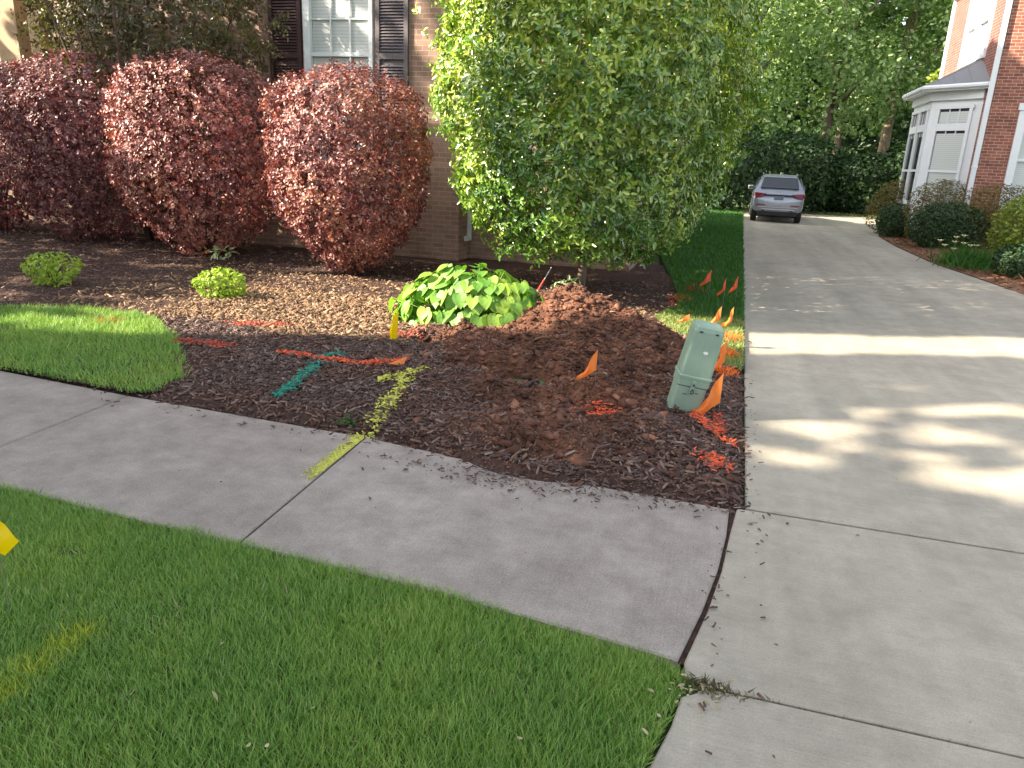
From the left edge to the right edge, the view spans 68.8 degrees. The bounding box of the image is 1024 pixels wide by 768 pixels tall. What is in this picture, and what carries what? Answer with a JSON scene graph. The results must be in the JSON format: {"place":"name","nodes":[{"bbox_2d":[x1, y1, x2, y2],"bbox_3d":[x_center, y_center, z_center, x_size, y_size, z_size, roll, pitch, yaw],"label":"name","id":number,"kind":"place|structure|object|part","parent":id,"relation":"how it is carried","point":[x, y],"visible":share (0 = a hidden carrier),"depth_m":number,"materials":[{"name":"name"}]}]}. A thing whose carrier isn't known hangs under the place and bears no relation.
{"place":"outdoors","nodes":[
{"label":"outdoors","id":0,"kind":"place"},
{"bbox_2d":[0,301,191,392],"bbox_3d":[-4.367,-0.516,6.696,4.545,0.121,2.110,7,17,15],"label":"lawn grass","id":1,"kind":"structure","parent":0,"point":[136,328],"depth_m":6.23,"materials":[{"name":"green plant"}]},
{"bbox_2d":[76,311,140,326],"bbox_3d":[-3.921,-0.630,7.173,0.602,0.099,0.441,7,17,15],"label":"paint mark","id":2,"kind":"object","parent":1,"relation":"on","point":[112,319],"visible":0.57,"depth_m":7.14,"materials":[{"name":"paint"}]},
{"bbox_2d":[0,479,698,767],"bbox_3d":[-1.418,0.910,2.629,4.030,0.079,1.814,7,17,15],"label":"lawn grass","id":3,"kind":"structure","parent":0,"point":[50,514],"depth_m":2.58,"materials":[{"name":"green plant"}]},
{"bbox_2d":[0,521,18,611],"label":"marker flag","id":4,"kind":"object","parent":3,"relation":"on","point":[9,541],"visible":0.92,"depth_m":2.68,"materials":[{"name":"plastic"}]},
{"bbox_2d":[0,614,115,714],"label":"paint mark","id":5,"kind":"object","parent":3,"relation":"on","point":[75,631],"visible":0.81,"depth_m":2.56,"materials":[{"name":"yellow paint"}]},
{"bbox_2d":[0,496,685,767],"bbox_3d":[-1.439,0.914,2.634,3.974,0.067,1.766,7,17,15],"label":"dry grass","id":6,"kind":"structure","parent":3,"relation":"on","point":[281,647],"depth_m":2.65,"materials":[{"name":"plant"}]},
{"bbox_2d":[212,642,660,746],"bbox_3d":[-0.314,1.045,2.321,1.531,0.026,0.428,6,17,10],"label":"dead leaf","id":7,"kind":"object","parent":3,"relation":"on","point":[267,744],"visible":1,"depth_m":2.31,"materials":[{"name":"plant"}]},
{"bbox_2d":[0,371,728,670],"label":"sidewalk","id":8,"kind":"structure","parent":0,"point":[613,567],"depth_m":3.74,"materials":[{"name":"concrete"}]},
{"bbox_2d":[302,365,431,484],"bbox_3d":[-0.977,0.196,4.960,0.383,0.148,2.153,5,17,8],"label":"paint mark","id":9,"kind":"object","parent":8,"relation":"on","point":[337,453],"visible":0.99,"depth_m":4.82,"materials":[{"name":"yellow paint"}]},
{"bbox_2d":[659,207,744,272],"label":"grass","id":10,"kind":"structure","parent":0,"point":[721,220],"depth_m":16.37,"materials":[{"name":"green plant"}]},
{"bbox_2d":[661,223,743,368],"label":"grass strip soil","id":11,"kind":"structure","parent":0,"point":[742,367],"depth_m":11.02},
{"bbox_2d":[662,290,688,304],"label":"paint mark","id":12,"kind":"object","parent":11,"relation":"on","point":[673,298],"visible":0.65,"depth_m":9.66,"materials":[{"name":"paint"}]},
{"bbox_2d":[675,314,689,334],"bbox_3d":[1.703,-0.565,7.515,0.135,0.298,0.039,7,17,15],"label":"marker flag","id":13,"kind":"object","parent":11,"relation":"on","point":[686,318],"visible":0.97,"depth_m":7.49,"materials":[{"name":"plastic"}]},
{"bbox_2d":[669,292,695,301],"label":"paint mark","id":14,"kind":"object","parent":11,"relation":"on","point":[676,296],"visible":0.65,"depth_m":9.72,"materials":[{"name":"paint"}]},
{"bbox_2d":[684,284,705,291],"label":"paint mark","id":15,"kind":"object","parent":11,"relation":"on","point":[689,288],"visible":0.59,"depth_m":10.47,"materials":[{"name":"red paint"}]},
{"bbox_2d":[655,309,746,369],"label":"pale turf","id":16,"kind":"structure","parent":11,"relation":"on","point":[667,317],"depth_m":8.08,"materials":[{"name":"green plant"}]},
{"bbox_2d":[665,265,746,320],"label":"grass","id":17,"kind":"structure","parent":11,"relation":"on","point":[702,302],"depth_m":10.26,"materials":[{"name":"green plant"}]},
{"bbox_2d":[700,270,711,287],"bbox_3d":[2.563,-1.322,9.936,0.132,0.408,0.034,6,17,12],"label":"marker flag","id":18,"kind":"object","parent":11,"relation":"on","point":[707,279],"visible":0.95,"depth_m":9.91,"materials":[{"name":"plastic"}]},
{"bbox_2d":[711,307,721,322],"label":"marker flag","id":19,"kind":"object","parent":11,"relation":"on","point":[717,317],"visible":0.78,"depth_m":7.31,"materials":[{"name":"plastic"}]},
{"bbox_2d":[717,280,725,301],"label":"marker flag","id":20,"kind":"object","parent":11,"relation":"on","point":[721,291],"visible":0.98,"depth_m":9.17,"materials":[{"name":"plastic"}]},
{"bbox_2d":[721,308,733,341],"bbox_3d":[2.099,-0.559,7.357,0.103,0.423,0.058,18,23,42],"label":"marker flag","id":21,"kind":"object","parent":11,"relation":"on","point":[728,321],"visible":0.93,"depth_m":7.32,"materials":[{"name":"plastic"}]},
{"bbox_2d":[714,327,746,377],"bbox_3d":[1.978,-0.327,7.029,0.497,0.102,1.821,7,17,15],"label":"paint mark","id":22,"kind":"object","parent":11,"relation":"on","point":[726,368],"visible":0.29,"depth_m":6.86,"materials":[{"name":"orange paint"}]},
{"bbox_2d":[729,276,738,299],"bbox_3d":[2.792,-1.162,9.460,0.094,0.420,0.028,7,17,15],"label":"marker flag","id":23,"kind":"object","parent":11,"relation":"on","point":[734,287],"visible":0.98,"depth_m":9.44,"materials":[{"name":"plastic"}]},
{"bbox_2d":[513,195,1023,767],"bbox_3d":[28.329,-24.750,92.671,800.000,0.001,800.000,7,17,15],"label":"ground","id":24,"kind":"structure","parent":0,"point":[681,667],"depth_m":4.50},
{"bbox_2d":[0,0,694,270],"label":"house","id":25,"kind":"structure","parent":24,"relation":"on","point":[388,36],"depth_m":12.34,"materials":[{"name":"beige brick"}]},
{"bbox_2d":[302,0,375,189],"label":"window","id":26,"kind":"structure","parent":25,"relation":"in","point":[343,30],"depth_m":12.09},
{"bbox_2d":[0,219,750,513],"bbox_3d":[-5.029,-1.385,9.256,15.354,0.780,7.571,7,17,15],"label":"shredded bark mulch","id":27,"kind":"object","parent":24,"relation":"on","point":[288,359],"visible":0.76,"depth_m":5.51,"materials":[{"name":"brown wood"}]},
{"bbox_2d":[0,61,70,230],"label":"burgundy shrub","id":28,"kind":"object","parent":27,"relation":"on","point":[6,217],"visible":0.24,"depth_m":13.59,"materials":[{"name":"red plant"}]},
{"bbox_2d":[20,251,83,287],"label":"lime shrub","id":29,"kind":"object","parent":27,"relation":"on","point":[48,267],"visible":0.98,"depth_m":8.77,"materials":[{"name":"green plant"}]},
{"bbox_2d":[0,49,175,241],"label":"burgundy shrub","id":30,"kind":"object","parent":27,"relation":"on","point":[100,226],"visible":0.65,"depth_m":11.82,"materials":[{"name":"red plant"}]},
{"bbox_2d":[10,0,290,241],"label":"olive tree shrub","id":31,"kind":"object","parent":27,"relation":"on","point":[50,23],"visible":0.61,"depth_m":12.01,"materials":[{"name":"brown plant"}]},
{"bbox_2d":[97,47,292,256],"bbox_3d":[-4.780,-3.487,11.506,2.813,3.174,2.864,7,17,15],"label":"burgundy shrub","id":32,"kind":"object","parent":27,"relation":"on","point":[201,238],"visible":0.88,"depth_m":10.89,"materials":[{"name":"red plant"}]},
{"bbox_2d":[171,336,237,348],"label":"paint mark","id":33,"kind":"object","parent":27,"relation":"on","point":[216,342],"visible":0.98,"depth_m":6.50,"materials":[{"name":"red paint"}]},
{"bbox_2d":[190,266,248,299],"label":"lime shrub","id":34,"kind":"object","parent":27,"relation":"on","point":[214,283],"visible":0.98,"depth_m":8.41,"materials":[{"name":"green plant"}]},
{"bbox_2d":[205,245,239,265],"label":"seedling","id":35,"kind":"object","parent":27,"relation":"on","point":[214,255],"visible":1,"depth_m":10.86,"materials":[{"name":"green plant"}]},
{"bbox_2d":[223,319,300,327],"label":"paint mark","id":36,"kind":"object","parent":27,"relation":"on","point":[256,323],"visible":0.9,"depth_m":7.30,"materials":[{"name":"red paint"}]},
{"bbox_2d":[270,349,344,397],"bbox_3d":[-1.594,-0.100,5.788,0.235,0.068,1.328,4,17,6],"label":"paint mark","id":37,"kind":"object","parent":27,"relation":"on","point":[290,385],"visible":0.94,"depth_m":5.63,"materials":[{"name":"teal paint"}]},
{"bbox_2d":[321,259,343,271],"bbox_3d":[-2.535,-1.707,10.665,0.603,0.243,0.712,7,17,15],"label":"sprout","id":38,"kind":"object","parent":27,"relation":"on","point":[330,266],"visible":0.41,"depth_m":10.68,"materials":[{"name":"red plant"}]},
{"bbox_2d":[276,349,410,365],"bbox_3d":[-1.426,-0.228,6.207,1.201,0.100,0.236,7,17,15],"label":"paint mark","id":39,"kind":"object","parent":27,"relation":"on","point":[338,358],"visible":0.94,"depth_m":6.14,"materials":[{"name":"paint"}]},
{"bbox_2d":[331,412,361,427],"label":"weed","id":40,"kind":"object","parent":27,"relation":"on","point":[348,419],"visible":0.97,"depth_m":4.78,"materials":[{"name":"green plant"}]},
{"bbox_2d":[258,57,437,274],"bbox_3d":[-2.272,-2.936,10.401,2.528,2.940,2.511,7,17,15],"label":"burgundy shrub","id":41,"kind":"object","parent":27,"relation":"on","point":[321,171],"visible":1,"depth_m":9.81,"materials":[{"name":"red plant"}]},
{"bbox_2d":[34,262,686,342],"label":"dry leaf mulch","id":42,"kind":"object","parent":27,"relation":"on","point":[382,323],"visible":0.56,"depth_m":8.12,"materials":[{"name":"beige wood"}]},
{"bbox_2d":[375,325,427,338],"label":"paint mark","id":43,"kind":"object","parent":42,"relation":"on","point":[409,335],"visible":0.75,"depth_m":7.13,"materials":[{"name":"paint"}]},
{"bbox_2d":[389,312,398,338],"bbox_3d":[-1.083,-0.505,6.827,0.095,0.320,0.032,9,18,19],"label":"marker flag","id":44,"kind":"object","parent":27,"relation":"on","point":[393,331],"visible":0.98,"depth_m":6.82,"materials":[{"name":"plastic"}]},
{"bbox_2d":[389,357,406,364],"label":"marker flag","id":45,"kind":"object","parent":27,"relation":"on","point":[401,361],"visible":0.96,"depth_m":6.02,"materials":[{"name":"plastic"}]},
{"bbox_2d":[387,263,543,326],"bbox_3d":[-0.352,-0.861,7.624,1.938,0.762,1.005,7,17,15],"label":"hosta","id":46,"kind":"object","parent":27,"relation":"on","point":[451,298],"visible":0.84,"depth_m":7.36,"materials":[{"name":"green plant"}]},
{"bbox_2d":[226,283,742,508],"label":"dirt clods","id":47,"kind":"object","parent":27,"relation":"on","point":[571,413],"visible":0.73,"depth_m":5.60,"materials":[{"name":"soil"}]},
{"bbox_2d":[509,448,520,461],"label":"twig","id":48,"kind":"object","parent":27,"relation":"on","point":[513,456],"visible":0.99,"depth_m":4.32,"materials":[{"name":"brown wood"}]},
{"bbox_2d":[520,439,536,460],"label":"twig","id":49,"kind":"object","parent":27,"relation":"on","point":[525,454],"visible":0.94,"depth_m":4.38,"materials":[{"name":"wood"}]},
{"bbox_2d":[521,379,539,387],"bbox_3d":[0.168,0.043,5.779,0.042,0.205,0.422,10,18,24],"label":"root","id":50,"kind":"object","parent":27,"relation":"in","point":[529,383],"visible":0.74,"depth_m":5.68,"materials":[{"name":"brown plant"}]},
{"bbox_2d":[537,267,551,290],"bbox_3d":[0.367,-1.257,9.518,0.020,0.374,0.790,9,18,19],"label":"marker stake","id":51,"kind":"object","parent":27,"relation":"on","point":[543,280],"visible":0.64,"depth_m":9.56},
{"bbox_2d":[550,275,580,287],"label":"seedling","id":52,"kind":"object","parent":27,"relation":"on","point":[563,283],"visible":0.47,"depth_m":9.59,"materials":[{"name":"green plant"}]},
{"bbox_2d":[576,350,597,388],"bbox_3d":[0.527,-0.094,5.327,0.140,0.321,0.054,7,17,15],"label":"marker flag","id":53,"kind":"object","parent":27,"relation":"on","point":[591,367],"visible":1,"depth_m":5.31,"materials":[{"name":"plastic"}]},
{"bbox_2d":[412,0,783,287],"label":"evergreen tree","id":54,"kind":"object","parent":27,"relation":"in","point":[604,206],"visible":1,"depth_m":8.08,"materials":[{"name":"green plant"}]},
{"bbox_2d":[574,393,622,414],"bbox_3d":[0.620,0.174,5.177,0.282,0.130,0.440,-13,23,-41],"label":"paint mark","id":55,"kind":"object","parent":27,"relation":"on","point":[604,409],"visible":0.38,"depth_m":5.22,"materials":[{"name":"orange paint"}]},
{"bbox_2d":[667,320,724,411],"bbox_3d":[1.258,-0.029,5.235,0.240,0.845,0.194,11,23,-3],"label":"utility pedestal","id":56,"kind":"object","parent":27,"relation":"on","point":[694,370],"visible":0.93,"depth_m":5.13,"materials":[{"name":"green plastic"}]},
{"bbox_2d":[695,373,723,413],"bbox_3d":[1.340,0.093,5.194,0.211,0.370,0.074,7,17,15],"label":"marker flag","id":57,"kind":"object","parent":27,"relation":"on","point":[712,400],"visible":0.85,"depth_m":5.19,"materials":[{"name":"plastic"}]},
{"bbox_2d":[689,447,734,472],"bbox_3d":[1.192,0.451,4.431,0.219,0.071,0.343,0,17,-9],"label":"paint mark","id":58,"kind":"object","parent":27,"relation":"on","point":[721,463],"visible":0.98,"depth_m":4.42,"materials":[{"name":"orange paint"}]},
{"bbox_2d":[688,409,736,446],"bbox_3d":[1.331,0.287,4.977,0.137,0.074,0.589,-1,17,-13],"label":"paint mark","id":59,"kind":"object","parent":27,"relation":"on","point":[704,421],"visible":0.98,"depth_m":4.96,"materials":[{"name":"orange paint"}]},
{"bbox_2d":[710,410,727,428],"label":"paint mark","id":60,"kind":"object","parent":27,"relation":"on","point":[716,416],"visible":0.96,"depth_m":5.11,"materials":[{"name":"orange paint"}]},
{"bbox_2d":[714,339,727,371],"bbox_3d":[1.657,-0.189,6.122,0.153,0.379,0.073,13,19,30],"label":"marker flag","id":61,"kind":"object","parent":27,"relation":"on","point":[720,361],"visible":0.76,"depth_m":6.10,"materials":[{"name":"plastic"}]},
{"bbox_2d":[687,101,776,210],"bbox_3d":[8.209,-9.476,31.072,4.930,4.735,4.819,-8,20,-32],"label":"undergrowth bush","id":62,"kind":"object","parent":24,"relation":"on","point":[746,170],"visible":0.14,"depth_m":30.09,"materials":[{"name":"green plant"}]},
{"bbox_2d":[693,1,829,141],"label":"woodland tree","id":63,"kind":"object","parent":24,"relation":"on","point":[820,83],"visible":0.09,"depth_m":43.16,"materials":[{"name":"green plant"}]},
{"bbox_2d":[725,127,849,213],"bbox_3d":[12.192,-9.442,33.239,5.032,3.725,4.811,-10,21,-37],"label":"undergrowth bush","id":64,"kind":"object","parent":24,"relation":"on","point":[800,154],"visible":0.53,"depth_m":31.91,"materials":[{"name":"green plant"}]},
{"bbox_2d":[709,0,873,204],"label":"woodland tree","id":65,"kind":"object","parent":24,"relation":"on","point":[776,55],"visible":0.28,"depth_m":33.40,"materials":[{"name":"green plant"}]},
{"bbox_2d":[704,0,940,194],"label":"distant wood","id":66,"kind":"object","parent":24,"relation":"on","point":[858,149],"visible":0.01,"depth_m":50.53,"materials":[{"name":"green plant"}]},
{"bbox_2d":[739,0,928,204],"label":"woodland tree","id":67,"kind":"object","parent":24,"relation":"on","point":[835,85],"visible":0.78,"depth_m":33.86,"materials":[{"name":"green plant"}]},
{"bbox_2d":[799,151,902,216],"bbox_3d":[15.454,-8.953,33.618,4.763,2.896,4.862,-7,19,-30],"label":"undergrowth bush","id":68,"kind":"object","parent":24,"relation":"on","point":[859,187],"visible":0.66,"depth_m":32.17,"materials":[{"name":"green plant"}]},
{"bbox_2d":[759,0,945,164],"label":"woodland tree","id":69,"kind":"object","parent":24,"relation":"on","point":[839,141],"visible":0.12,"depth_m":43.81,"materials":[{"name":"green plant"}]},
{"bbox_2d":[819,0,952,195],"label":"woodland tree","id":70,"kind":"object","parent":24,"relation":"on","point":[909,27],"visible":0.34,"depth_m":35.70,"materials":[{"name":"green plant"}]},
{"bbox_2d":[872,140,906,212],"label":"undergrowth bush","id":71,"kind":"object","parent":24,"relation":"on","point":[898,153],"visible":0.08,"depth_m":32.18,"materials":[{"name":"green plant"}]},
{"bbox_2d":[877,0,950,152],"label":"woodland tree","id":72,"kind":"object","parent":24,"relation":"on","point":[894,140],"visible":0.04,"depth_m":43.37,"materials":[{"name":"green plant"}]},
{"bbox_2d":[899,69,940,178],"bbox_3d":[16.382,-9.009,28.778,2.335,5.908,2.165,7,17,15],"label":"young tree","id":73,"kind":"object","parent":24,"relation":"on","point":[934,75],"visible":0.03,"depth_m":28.30,"materials":[{"name":"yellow plant"}]},
{"bbox_2d":[897,0,953,114],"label":"woodland tree","id":74,"kind":"object","parent":24,"relation":"on","point":[945,15],"visible":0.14,"depth_m":33.87,"materials":[{"name":"green plant"}]},
{"bbox_2d":[877,223,1023,293],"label":"bed","id":75,"kind":"object","parent":24,"relation":"on","point":[968,272],"visible":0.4,"depth_m":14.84,"materials":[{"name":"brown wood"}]},
{"bbox_2d":[863,179,905,233],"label":"nandina shrub","id":76,"kind":"object","parent":75,"relation":"on","point":[893,196],"visible":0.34,"depth_m":22.63,"materials":[{"name":"green plant"}]},
{"bbox_2d":[875,203,909,237],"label":"dark shrub","id":77,"kind":"object","parent":75,"relation":"on","point":[892,227],"visible":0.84,"depth_m":21.51,"materials":[{"name":"green plant"}]},
{"bbox_2d":[903,179,965,240],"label":"shrub","id":78,"kind":"object","parent":75,"relation":"on","point":[944,183],"visible":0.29,"depth_m":19.88,"materials":[{"name":"green plant"}]},
{"bbox_2d":[906,201,991,248],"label":"dark shrub","id":79,"kind":"object","parent":75,"relation":"on","point":[928,236],"visible":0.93,"depth_m":18.21,"materials":[{"name":"green plant"}]},
{"bbox_2d":[916,235,1019,273],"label":"daylily","id":80,"kind":"object","parent":75,"relation":"on","point":[970,258],"visible":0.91,"depth_m":14.83,"materials":[{"name":"green plant"}]},
{"bbox_2d":[947,183,1023,249],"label":"olive hedge","id":81,"kind":"object","parent":75,"relation":"on","point":[993,205],"visible":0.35,"depth_m":18.32,"materials":[{"name":"olive-green leaves"},{"name":"twig bark"}]},
{"bbox_2d":[985,194,1023,265],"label":"lime hedge","id":82,"kind":"object","parent":75,"relation":"on","point":[1016,231],"visible":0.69,"depth_m":14.77,"materials":[{"name":"green plant"}]},
{"bbox_2d":[991,242,1023,277],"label":"dark shrub","id":83,"kind":"object","parent":75,"relation":"on","point":[1011,260],"visible":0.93,"depth_m":13.58,"materials":[{"name":"green plant"}]},
{"bbox_2d":[895,0,1023,244],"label":"house","id":84,"kind":"structure","parent":24,"relation":"on","point":[967,125],"depth_m":19.37,"materials":[{"name":"red brick"}]},
{"bbox_2d":[957,0,996,68],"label":"window","id":85,"kind":"structure","parent":84,"relation":"in","point":[981,12],"depth_m":20.22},
{"bbox_2d":[999,103,1023,210],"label":"window","id":86,"kind":"structure","parent":84,"relation":"in","point":[1014,175],"depth_m":18.78,"materials":[{"name":"white"}]},
{"bbox_2d":[720,206,876,217],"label":"rough grass","id":87,"kind":"structure","parent":0,"point":[829,213],"depth_m":32.45,"materials":[{"name":"green plant"}]},
{"bbox_2d":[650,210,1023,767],"bbox_3d":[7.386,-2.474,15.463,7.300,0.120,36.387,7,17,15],"label":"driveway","id":88,"kind":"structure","parent":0,"point":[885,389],"depth_m":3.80,"materials":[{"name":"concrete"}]},
{"bbox_2d":[101,341,859,757],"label":"bark crumbs","id":89,"kind":"object","parent":88,"relation":"on","point":[703,705],"visible":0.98,"depth_m":4.04,"materials":[{"name":"brown wood"}]},
{"bbox_2d":[649,673,761,721],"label":"leaf litter","id":90,"kind":"object","parent":88,"relation":"on","point":[691,689],"visible":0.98,"depth_m":2.52,"materials":[{"name":"dry leaves"},{"name":"dry grass clippings"},{"name":"twigs"}]},
{"bbox_2d":[678,513,734,664],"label":"joint soil","id":91,"kind":"structure","parent":88,"relation":"on","point":[691,640],"depth_m":3.10,"materials":[{"name":"black soil"}]},
{"bbox_2d":[674,671,770,701],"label":"crack weeds","id":92,"kind":"object","parent":88,"relation":"on","point":[704,682],"visible":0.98,"depth_m":2.55,"materials":[{"name":"green plant"}]},
{"bbox_2d":[581,661,967,745],"bbox_3d":[0.981,1.087,2.484,1.550,0.040,0.071,7,17,15],"label":"joint moss","id":93,"kind":"object","parent":88,"relation":"on","point":[760,699],"visible":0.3,"depth_m":2.52,"materials":[{"name":"green plant"}]},
{"bbox_2d":[748,172,804,222],"bbox_3d":[9.696,-6.917,27.451,2.011,1.680,4.666,7,17,15],"label":"parked car","id":94,"kind":"object","parent":88,"relation":"on","point":[780,195],"visible":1,"depth_m":25.51,"materials":[{"name":"silver metal"}]},
{"bbox_3d":[9.179,-6.858,25.574,1.239,0.361,0.353,7,17,15],"label":"rear window","id":95,"kind":"part","parent":94,"relation":"part of","materials":[{"name":"grey glass"}]}
]}

